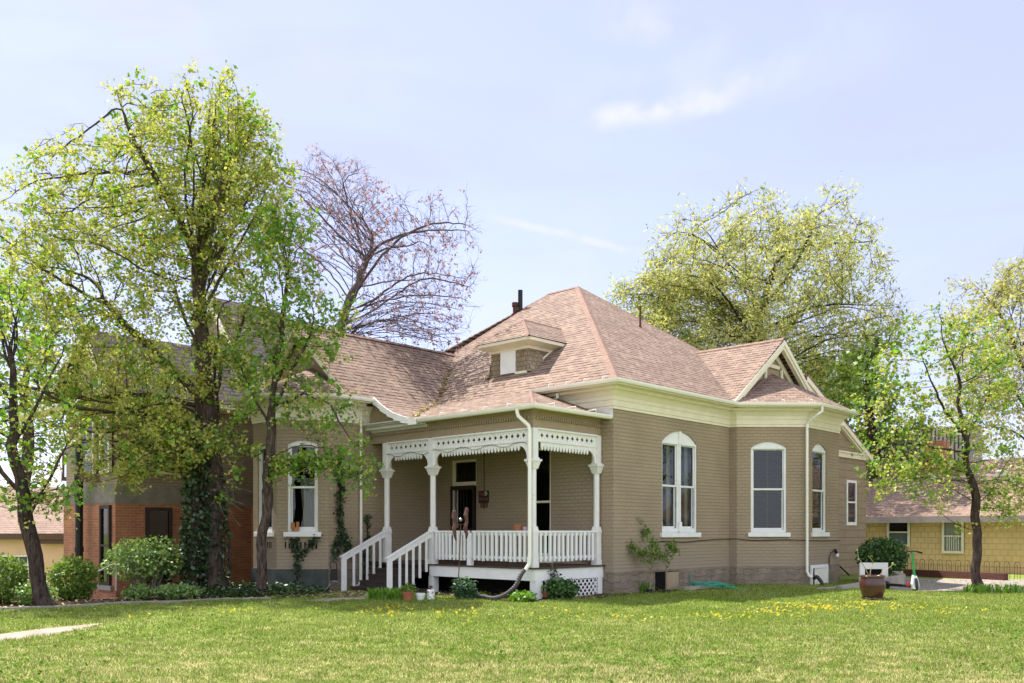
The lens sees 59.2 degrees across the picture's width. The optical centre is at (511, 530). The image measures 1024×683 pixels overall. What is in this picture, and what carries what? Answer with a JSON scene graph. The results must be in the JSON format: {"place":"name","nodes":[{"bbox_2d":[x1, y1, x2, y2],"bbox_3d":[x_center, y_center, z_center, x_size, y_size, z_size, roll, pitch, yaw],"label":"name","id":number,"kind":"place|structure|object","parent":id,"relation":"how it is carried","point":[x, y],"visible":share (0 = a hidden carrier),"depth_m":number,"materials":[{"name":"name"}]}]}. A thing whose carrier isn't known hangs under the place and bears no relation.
{"place":"outdoors","nodes":[
{"label":"outdoors","id":0,"kind":"place"},
{"bbox_2d":[0,487,63,597],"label":"stucco building","id":1,"kind":"structure","parent":0,"point":[51,535],"depth_m":35.00,"materials":[{"name":"beige paint"}]},
{"bbox_2d":[0,555,28,583],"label":"window","id":2,"kind":"structure","parent":1,"relation":"in","point":[24,557],"depth_m":34.99,"materials":[{"name":"white paint"}]},
{"bbox_2d":[0,596,364,639],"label":"path","id":3,"kind":"structure","parent":0,"point":[24,634],"depth_m":15.04,"materials":[{"name":"beige concrete"}]},
{"bbox_2d":[0,571,1023,682],"bbox_3d":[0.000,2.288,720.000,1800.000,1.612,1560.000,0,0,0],"label":"lawn","id":4,"kind":"structure","parent":0,"point":[856,576],"depth_m":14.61,"materials":[{"name":"green plant"}]},
{"bbox_2d":[0,306,71,483],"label":"round tree","id":5,"kind":"object","parent":4,"relation":"on","point":[27,435],"visible":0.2,"depth_m":42.80,"materials":[{"name":"green plant"}]},
{"bbox_2d":[74,444,99,577],"bbox_3d":[-12.382,-0.120,27.000,1.424,5.000,0.260,0,0,0],"label":"utility post","id":6,"kind":"object","parent":4,"relation":"on","point":[78,549],"visible":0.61,"depth_m":26.91,"materials":[{"name":"black wood"}]},
{"bbox_2d":[0,597,270,609],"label":"bed edging","id":7,"kind":"object","parent":4,"relation":"on","point":[104,603],"visible":0.59,"depth_m":20.13,"materials":[{"name":"concrete"}]},
{"bbox_2d":[6,297,288,598],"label":"brick building","id":8,"kind":"structure","parent":4,"relation":"on","point":[109,518],"depth_m":27.27,"materials":[{"name":"brick"}]},
{"bbox_2d":[62,452,65,480],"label":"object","id":9,"kind":"structure","parent":8,"relation":"attached to","point":[63,472],"depth_m":28.98,"materials":[{"name":"white paint"}]},
{"bbox_2d":[79,422,95,473],"bbox_3d":[-12.851,-2.525,27.262,1.100,1.650,0.080,0,0,43],"label":"window","id":10,"kind":"structure","parent":8,"relation":"in","point":[88,467],"depth_m":27.23,"materials":[{"name":"grey glass"}]},
{"bbox_2d":[84,450,98,462],"bbox_3d":[-12.541,-2.230,27.239,0.600,0.380,0.522,0,0,0],"label":"air conditioner","id":11,"kind":"object","parent":8,"relation":"attached to","point":[88,454],"visible":0.21,"depth_m":26.99,"materials":[{"name":"white metal"}]},
{"bbox_2d":[99,416,111,472],"bbox_3d":[-11.903,-2.525,26.372,0.700,1.650,0.080,0,0,43],"label":"window","id":12,"kind":"structure","parent":8,"relation":"in","point":[109,446],"depth_m":26.34,"materials":[{"name":"grey glass"}]},
{"bbox_2d":[99,505,111,585],"bbox_3d":[-11.903,0.425,26.372,0.700,2.350,0.080,0,0,43],"label":"window","id":13,"kind":"structure","parent":8,"relation":"in","point":[105,511],"depth_m":26.43,"materials":[{"name":"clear glass"}]},
{"bbox_2d":[145,507,171,582],"bbox_3d":[-10.539,0.425,26.905,0.080,2.250,0.800,0,0,43],"label":"window","id":14,"kind":"structure","parent":8,"relation":"in","point":[158,520],"depth_m":26.92,"materials":[{"name":"black glass"}]},
{"bbox_2d":[149,414,193,474],"bbox_3d":[-10.266,-2.600,27.194,0.080,1.800,1.400,0,0,43],"label":"window","id":15,"kind":"structure","parent":8,"relation":"in","point":[173,469],"depth_m":27.10,"materials":[{"name":"grey glass"}]},
{"bbox_2d":[0,584,349,606],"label":"planting bed","id":16,"kind":"object","parent":4,"relation":"on","point":[73,602],"visible":0.24,"depth_m":21.15,"materials":[{"name":"brown soil"}]},
{"bbox_2d":[0,552,28,603],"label":"shrub","id":17,"kind":"object","parent":16,"relation":"on","point":[16,572],"visible":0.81,"depth_m":20.08,"materials":[{"name":"green plant"}]},
{"bbox_2d":[10,580,58,604],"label":"shrub","id":18,"kind":"object","parent":16,"relation":"on","point":[27,598],"visible":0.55,"depth_m":19.82,"materials":[{"name":"green plant"}]},
{"bbox_2d":[0,269,99,605],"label":"leaning tree","id":19,"kind":"object","parent":16,"relation":"on","point":[25,498],"visible":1,"depth_m":19.50,"materials":[{"name":"green plant"}]},
{"bbox_2d":[46,553,102,600],"bbox_3d":[-10.509,1.137,21.626,1.350,1.222,1.386,0,0,0],"label":"shrub","id":20,"kind":"object","parent":16,"relation":"on","point":[78,585],"visible":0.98,"depth_m":21.38,"materials":[{"name":"green plant"}]},
{"bbox_2d":[98,563,117,590],"bbox_3d":[-10.758,1.349,23.592,0.811,1.072,0.065,0,0,-15],"label":"handrail","id":21,"kind":"object","parent":16,"relation":"on","point":[102,569],"visible":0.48,"depth_m":23.68,"materials":[{"name":"metal"}]},
{"bbox_2d":[120,582,152,599],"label":"perennial clump","id":22,"kind":"object","parent":16,"relation":"on","point":[140,591],"visible":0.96,"depth_m":21.42,"materials":[{"name":"green plant"}]},
{"bbox_2d":[100,535,187,588],"bbox_3d":[-9.783,0.959,24.148,2.384,1.728,2.160,0,0,0],"label":"tall shrub","id":23,"kind":"object","parent":16,"relation":"on","point":[134,566],"visible":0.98,"depth_m":23.86,"materials":[{"name":"green plant"}]},
{"bbox_2d":[0,56,301,591],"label":"maple tree","id":24,"kind":"object","parent":16,"relation":"on","point":[218,196],"visible":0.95,"depth_m":23.18,"materials":[{"name":"green plant"}]},
{"bbox_2d":[176,444,213,588],"bbox_3d":[-8.397,-0.345,24.062,1.111,3.870,1.014,0,0,0],"label":"ivy","id":25,"kind":"object","parent":24,"relation":"attached to","point":[186,519],"visible":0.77,"depth_m":23.79,"materials":[{"name":"green plant"}]},
{"bbox_2d":[196,474,233,586],"bbox_3d":[-8.067,0.058,24.296,1.126,3.160,0.983,0,0,0],"label":"ivy","id":26,"kind":"object","parent":24,"relation":"attached to","point":[225,532],"visible":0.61,"depth_m":24.17,"materials":[{"name":"green plant"}]},
{"bbox_2d":[148,581,204,599],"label":"perennial clump","id":27,"kind":"object","parent":16,"relation":"on","point":[167,591],"visible":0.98,"depth_m":21.61,"materials":[{"name":"green plant"}]},
{"bbox_2d":[121,580,329,597],"bbox_3d":[-7.657,1.620,23.446,5.891,0.608,2.839,0,0,18],"label":"ground cover","id":28,"kind":"object","parent":16,"relation":"on","point":[242,590],"visible":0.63,"depth_m":22.79,"materials":[{"name":"green plant"}]},
{"bbox_2d":[208,186,384,595],"bbox_3d":[-5.334,-3.494,22.583,4.712,10.308,2.694,0,0,15],"label":"maple tree","id":29,"kind":"object","parent":16,"relation":"on","point":[269,473],"visible":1,"depth_m":22.43,"materials":[{"name":"green plant"}]},
{"bbox_2d":[327,561,337,590],"bbox_3d":[-4.842,1.238,24.241,0.313,0.866,0.044,0,0,0],"label":"hand truck","id":30,"kind":"object","parent":16,"relation":"on","point":[333,574],"visible":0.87,"depth_m":24.23,"materials":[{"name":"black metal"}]},
{"bbox_2d":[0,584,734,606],"bbox_3d":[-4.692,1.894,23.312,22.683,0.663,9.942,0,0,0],"label":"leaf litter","id":31,"kind":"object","parent":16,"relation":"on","point":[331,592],"visible":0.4,"depth_m":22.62,"materials":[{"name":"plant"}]},
{"bbox_2d":[269,143,485,353],"bbox_3d":[-4.737,-6.061,30.297,8.332,14.238,5.027,0,0,17],"label":"budding tree","id":32,"kind":"object","parent":4,"relation":"on","point":[361,277],"visible":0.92,"depth_m":30.19,"materials":[{"name":"grey plant"}]},
{"bbox_2d":[366,586,402,599],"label":"lily clump","id":33,"kind":"object","parent":4,"relation":"on","point":[385,592],"visible":0.84,"depth_m":21.50,"materials":[{"name":"green plant"}]},
{"bbox_2d":[402,591,413,600],"bbox_3d":[-2.450,1.536,21.208,0.284,0.230,0.281,0,0,0],"label":"plant pot","id":34,"kind":"object","parent":4,"relation":"on","point":[407,596],"visible":0.91,"depth_m":21.11,"materials":[{"name":"ceramic"}]},
{"bbox_2d":[399,583,418,592],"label":"seedlings","id":35,"kind":"object","parent":34,"relation":"in","point":[408,587],"visible":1,"depth_m":21.17,"materials":[{"name":"green plant"}]},
{"bbox_2d":[415,593,424,600],"bbox_3d":[-2.170,1.560,21.310,0.242,0.170,0.239,0,0,0],"label":"plant pot","id":36,"kind":"object","parent":4,"relation":"on","point":[420,596],"visible":0.97,"depth_m":21.23,"materials":[{"name":"white ceramic"}]},
{"bbox_2d":[427,585,434,599],"bbox_3d":[-1.926,1.468,21.411,0.198,0.345,0.194,0,0,0],"label":"patterned canister","id":37,"kind":"object","parent":4,"relation":"on","point":[430,593],"visible":0.91,"depth_m":21.34,"materials":[{"name":"white ceramic"}]},
{"bbox_2d":[452,507,468,579],"bbox_3d":[-1.271,0.536,22.090,0.422,2.246,0.120,0,0,0],"label":"garden stake","id":38,"kind":"object","parent":4,"relation":"on","point":[454,518],"visible":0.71,"depth_m":22.06,"materials":[{"name":"metal"}]},
{"bbox_2d":[55,598,987,622],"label":"dandelions","id":39,"kind":"object","parent":4,"relation":"on","point":[716,614],"visible":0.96,"depth_m":18.24,"materials":[{"name":"yellow plant"}]},
{"bbox_2d":[229,286,880,599],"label":"brick house","id":40,"kind":"structure","parent":4,"relation":"on","point":[618,421],"depth_m":25.80,"materials":[{"name":"brick"}]},
{"bbox_2d":[254,446,305,536],"bbox_3d":[-6.545,-1.280,25.487,0.940,2.880,1.150,0,0,43],"label":"window","id":41,"kind":"structure","parent":40,"relation":"in","point":[297,499],"depth_m":25.38,"materials":[{"name":"white paint"}]},
{"bbox_2d":[291,522,298,530],"bbox_3d":[-5.948,-0.120,24.740,0.205,0.260,0.050,0,0,-2],"label":"amber jar","id":42,"kind":"object","parent":40,"relation":"on","point":[293,526],"visible":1,"depth_m":24.71,"materials":[{"name":"orange glass"}]},
{"bbox_2d":[283,440,321,536],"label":"window","id":43,"kind":"structure","parent":40,"relation":"in","point":[309,488],"depth_m":24.83,"materials":[{"name":"white paint"}]},
{"bbox_2d":[284,534,321,588],"bbox_3d":[-5.703,0.909,24.719,1.070,1.769,0.377,0,0,0],"label":"ivy","id":44,"kind":"object","parent":40,"relation":"attached to","point":[297,556],"visible":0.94,"depth_m":24.65,"materials":[{"name":"green plant"}]},
{"bbox_2d":[330,450,352,560],"bbox_3d":[-4.716,-0.711,25.043,0.458,3.110,0.925,0,0,39],"label":"ivy","id":45,"kind":"object","parent":40,"relation":"attached to","point":[342,536],"visible":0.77,"depth_m":24.93,"materials":[{"name":"green plant"}]},
{"bbox_2d":[362,513,372,579],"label":"ivy","id":46,"kind":"object","parent":40,"relation":"attached to","point":[367,537],"visible":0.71,"depth_m":25.61,"materials":[{"name":"green plant"}]},
{"bbox_2d":[412,367,452,415],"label":"leaf litter","id":47,"kind":"object","parent":40,"relation":"on","point":[434,404],"visible":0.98,"depth_m":27.29,"materials":[{"name":"beige plant"}]},
{"bbox_2d":[387,442,525,456],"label":"string lights","id":48,"kind":"object","parent":40,"relation":"attached to","point":[450,451],"visible":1,"depth_m":23.48},
{"bbox_2d":[450,485,474,558],"bbox_3d":[-1.499,-0.250,26.966,0.065,2.200,1.102,0,0,-43],"label":"security door","id":49,"kind":"structure","parent":40,"relation":"in","point":[467,487],"depth_m":26.88,"materials":[{"name":"black metal"}]},
{"bbox_2d":[479,491,488,502],"bbox_3d":[-0.831,-0.996,26.395,0.408,0.352,0.026,0,0,43],"label":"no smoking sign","id":50,"kind":"object","parent":40,"relation":"attached to","point":[483,496],"visible":1,"depth_m":26.37,"materials":[{"name":"paint"}]},
{"bbox_2d":[480,503,487,507],"bbox_3d":[-0.824,-0.748,26.391,0.288,0.136,0.023,0,0,43],"label":"sign plate","id":51,"kind":"object","parent":40,"relation":"attached to","point":[483,505],"visible":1,"depth_m":26.38,"materials":[{"name":"brown paint"}]},
{"bbox_2d":[468,568,525,599],"bbox_3d":[-0.369,1.270,21.365,1.391,0.756,0.390,0,0,5],"label":"drain hose","id":52,"kind":"object","parent":40,"relation":"attached to","point":[514,586],"visible":0.91,"depth_m":21.26,"materials":[{"name":"grey plastic"}]},
{"bbox_2d":[513,524,522,530],"bbox_3d":[0.142,-0.080,21.962,0.231,0.150,0.229,0,0,0],"label":"plant pot","id":53,"kind":"object","parent":40,"relation":"on","point":[517,527],"visible":1,"depth_m":21.88,"materials":[{"name":"ceramic"}]},
{"bbox_2d":[536,448,553,562],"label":"window","id":54,"kind":"structure","parent":40,"relation":"in","point":[543,473],"depth_m":25.78,"materials":[{"name":"black glass"}]},
{"bbox_2d":[655,570,678,590],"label":"basement window","id":55,"kind":"structure","parent":40,"relation":"in","point":[672,576],"depth_m":24.89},
{"bbox_2d":[660,431,700,536],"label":"window","id":56,"kind":"structure","parent":40,"relation":"in","point":[678,449],"depth_m":26.13,"materials":[{"name":"white paint"}]},
{"bbox_2d":[655,539,839,542],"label":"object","id":57,"kind":"object","parent":40,"relation":"attached to","point":[753,540],"depth_m":27.30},
{"bbox_2d":[748,442,790,536],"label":"window","id":58,"kind":"structure","parent":40,"relation":"in","point":[768,459],"depth_m":27.54,"materials":[{"name":"grey glass"}]},
{"bbox_2d":[813,575,823,585],"bbox_3d":[9.047,1.657,26.923,0.466,0.663,0.399,0,0,-34],"label":"drain hose","id":59,"kind":"object","parent":40,"relation":"attached to","point":[819,579],"visible":0.44,"depth_m":26.93,"materials":[{"name":"black plastic"}]},
{"bbox_2d":[810,564,827,584],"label":"basement window","id":60,"kind":"structure","parent":40,"relation":"in","point":[820,570],"depth_m":27.99,"materials":[{"name":"white paint"}]},
{"bbox_2d":[811,444,829,536],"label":"window","id":61,"kind":"structure","parent":40,"relation":"in","point":[818,452],"depth_m":28.48,"materials":[{"name":"white paint"}]},
{"bbox_2d":[829,549,838,565],"bbox_3d":[10.238,0.935,28.678,0.482,0.731,0.110,0,0,-35],"label":"wall lamp","id":62,"kind":"object","parent":40,"relation":"attached to","point":[835,551],"visible":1,"depth_m":28.70,"materials":[{"name":"metal"}]},
{"bbox_2d":[846,480,856,524],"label":"window","id":63,"kind":"structure","parent":40,"relation":"in","point":[851,485],"depth_m":34.09,"materials":[{"name":"white paint"}]},
{"bbox_2d":[426,585,738,601],"bbox_3d":[1.357,1.630,25.849,6.550,0.042,8.850,0,0,43],"label":"porch bed","id":64,"kind":"object","parent":4,"relation":"on","point":[505,598],"visible":0.2,"depth_m":23.02,"materials":[{"name":"brown soil"}]},
{"bbox_2d":[449,576,478,600],"bbox_3d":[-1.131,1.371,21.402,0.680,0.619,0.678,0,0,-37],"label":"juniper","id":65,"kind":"object","parent":64,"relation":"on","point":[464,588],"visible":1,"depth_m":21.30,"materials":[{"name":"green plant"}]},
{"bbox_2d":[507,589,537,601],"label":"garden plant","id":66,"kind":"object","parent":64,"relation":"on","point":[518,596],"visible":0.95,"depth_m":21.05,"materials":[{"name":"green plant"}]},
{"bbox_2d":[542,591,555,598],"bbox_3d":[0.887,1.552,21.744,0.430,0.200,0.420,0,0,0],"label":"plant pot","id":67,"kind":"object","parent":64,"relation":"on","point":[544,594],"visible":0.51,"depth_m":21.63,"materials":[{"name":"ceramic"}]},
{"bbox_2d":[545,564,561,586],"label":"garden plant","id":68,"kind":"object","parent":64,"relation":"on","point":[554,571],"visible":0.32,"depth_m":21.86,"materials":[{"name":"green plant"}]},
{"bbox_2d":[541,576,580,599],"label":"garden plant","id":69,"kind":"object","parent":64,"relation":"on","point":[560,587],"visible":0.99,"depth_m":21.46,"materials":[{"name":"green plant"}]},
{"bbox_2d":[626,534,661,588],"bbox_3d":[3.445,0.852,23.674,1.018,1.541,0.485,0,0,0],"label":"sapling","id":70,"kind":"object","parent":64,"relation":"on","point":[653,549],"visible":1,"depth_m":23.64,"materials":[{"name":"green plant"}]},
{"bbox_2d":[638,581,656,591],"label":"grass clump","id":71,"kind":"object","parent":64,"relation":"on","point":[642,586],"visible":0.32,"depth_m":24.01,"materials":[{"name":"green plant"}]},
{"bbox_2d":[678,585,714,589],"bbox_3d":[5.188,1.585,25.304,0.220,0.090,1.600,0,0,43],"label":"plank","id":72,"kind":"object","parent":64,"relation":"on","point":[694,587],"visible":0.64,"depth_m":25.01,"materials":[{"name":"concrete"}]},
{"bbox_2d":[201,580,1023,598],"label":"weeds","id":73,"kind":"object","parent":4,"relation":"on","point":[502,592],"visible":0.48,"depth_m":22.54,"materials":[{"name":"green plant"}]},
{"bbox_2d":[689,574,749,588],"bbox_3d":[5.848,1.434,25.425,1.583,0.410,0.718,0,0,0],"label":"garden hose","id":74,"kind":"object","parent":4,"relation":"on","point":[710,584],"visible":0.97,"depth_m":25.29,"materials":[{"name":"green rubber"}]},
{"bbox_2d":[601,171,914,409],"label":"elm tree","id":75,"kind":"object","parent":4,"relation":"on","point":[747,325],"visible":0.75,"depth_m":43.92,"materials":[{"name":"green plant"}]},
{"bbox_2d":[798,347,874,419],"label":"round tree","id":76,"kind":"object","parent":4,"relation":"on","point":[830,373],"visible":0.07,"depth_m":48.97,"materials":[{"name":"green plant"}]},
{"bbox_2d":[816,571,905,589],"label":"retaining wall","id":77,"kind":"structure","parent":4,"relation":"on","point":[897,577],"depth_m":25.77,"materials":[{"name":"concrete"}]},
{"bbox_2d":[859,575,885,599],"bbox_3d":[8.691,1.360,21.724,0.600,0.580,0.600,0,0,0],"label":"planter","id":78,"kind":"object","parent":4,"relation":"on","point":[872,587],"visible":0.98,"depth_m":21.50,"materials":[{"name":"brown ceramic"}]},
{"bbox_2d":[856,548,895,575],"bbox_3d":[8.775,0.785,21.722,0.948,0.748,0.104,0,0,0],"label":"budding cutting","id":79,"kind":"object","parent":78,"relation":"on","point":[872,565],"visible":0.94,"depth_m":21.72,"materials":[{"name":"beige plant"}]},
{"bbox_2d":[815,317,937,480],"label":"round tree","id":80,"kind":"object","parent":4,"relation":"on","point":[859,364],"visible":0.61,"depth_m":40.50,"materials":[{"name":"green plant"}]},
{"bbox_2d":[854,425,981,464],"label":"slatted building","id":81,"kind":"structure","parent":4,"relation":"on","point":[971,453],"depth_m":43.98,"materials":[{"name":"grey paint"}]},
{"bbox_2d":[847,296,1023,586],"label":"maple tree","id":82,"kind":"object","parent":4,"relation":"on","point":[950,465],"visible":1,"depth_m":25.88,"materials":[{"name":"green plant"}]},
{"bbox_2d":[866,440,1023,573],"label":"shingled house","id":83,"kind":"structure","parent":4,"relation":"on","point":[897,515],"depth_m":36.59,"materials":[{"name":"yellow"}]},
{"bbox_2d":[887,523,910,546],"bbox_3d":[16.052,0.060,37.416,0.935,1.180,0.109,0,0,43],"label":"window","id":84,"kind":"structure","parent":83,"relation":"in","point":[900,531],"depth_m":37.40,"materials":[{"name":"beige paint"}]},
{"bbox_2d":[942,522,963,553],"bbox_3d":[17.600,0.215,35.965,0.821,1.370,0.109,0,0,43],"label":"window","id":85,"kind":"structure","parent":83,"relation":"in","point":[949,544],"depth_m":36.00,"materials":[{"name":"beige paint"}]},
{"bbox_2d":[903,569,1007,579],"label":"garden wall","id":86,"kind":"structure","parent":4,"relation":"on","point":[957,574],"depth_m":31.36,"materials":[{"name":"grey brick"}]},
{"bbox_2d":[892,578,1023,590],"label":"gravel drive","id":87,"kind":"structure","parent":4,"relation":"on","point":[951,584],"depth_m":27.81,"materials":[{"name":"white gravel"}]},
{"bbox_2d":[885,550,922,590],"bbox_3d":[10.864,1.092,25.074,0.568,1.116,1.250,0,0,-12],"label":"electric scooter","id":88,"kind":"object","parent":87,"relation":"on","point":[914,585],"visible":0.91,"depth_m":24.60,"materials":[{"name":"green paint"}]},
{"bbox_2d":[907,559,1023,578],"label":"hoop fence","id":89,"kind":"object","parent":4,"relation":"on","point":[1017,574],"visible":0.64,"depth_m":32.15,"materials":[{"name":"metal"}]},
{"bbox_2d":[936,249,1023,516],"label":"budding tree","id":90,"kind":"object","parent":4,"relation":"on","point":[1004,290],"visible":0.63,"depth_m":30.92,"materials":[{"name":"green plant"}]},
{"bbox_2d":[960,583,1023,592],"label":"lily clump","id":91,"kind":"object","parent":4,"relation":"on","point":[989,588],"visible":0.84,"depth_m":23.88,"materials":[{"name":"green plant"}]},
{"bbox_2d":[0,0,1023,486],"label":"sky","id":92,"kind":"structure","parent":0,"point":[572,127],"materials":[{"name":"blue"}]},
{"bbox_2d":[578,529,590,563],"bbox_3d":[2.075,0.783,23.585,0.802,1.727,0.384,0,0,0],"label":"sapling","id":93,"kind":"object","parent":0,"point":[586,552],"visible":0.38,"depth_m":23.59,"materials":[{"name":"green plant"}]},
{"bbox_2d":[859,563,887,581],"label":"cellar window","id":94,"kind":"structure","parent":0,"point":[878,568],"depth_m":26.93,"materials":[{"name":"white paint"}]},
{"bbox_2d":[854,536,910,575],"bbox_3d":[12.021,0.901,29.246,1.637,1.491,1.832,0,0,35],"label":"shrub","id":95,"kind":"object","parent":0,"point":[890,551],"visible":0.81,"depth_m":28.80,"materials":[{"name":"green plant"}]},
{"bbox_3d":[2.920,1.574,24.109,0.281,0.155,0.277,0,0,0],"label":"plant pot","id":96,"kind":"object","parent":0,"visible":0},
{"bbox_2d":[637,517,652,541],"bbox_3d":[3.158,0.584,24.063,1.220,2.135,0.587,0,0,0],"label":"sapling","id":97,"kind":"object","parent":96,"relation":"in","point":[646,533],"visible":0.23,"depth_m":24.07,"materials":[{"name":"green plant"}]},
{"bbox_3d":[4.149,1.609,24.183,0.259,0.065,0.255,0,0,0],"label":"plant pot","id":98,"kind":"object","parent":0,"visible":0},
{"bbox_2d":[652,537,683,589],"bbox_3d":[4.170,0.882,24.218,0.908,1.428,0.571,0,0,0],"label":"sapling","id":99,"kind":"object","parent":98,"relation":"in","point":[675,549],"visible":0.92,"depth_m":24.17,"materials":[{"name":"green plant"}]}
]}

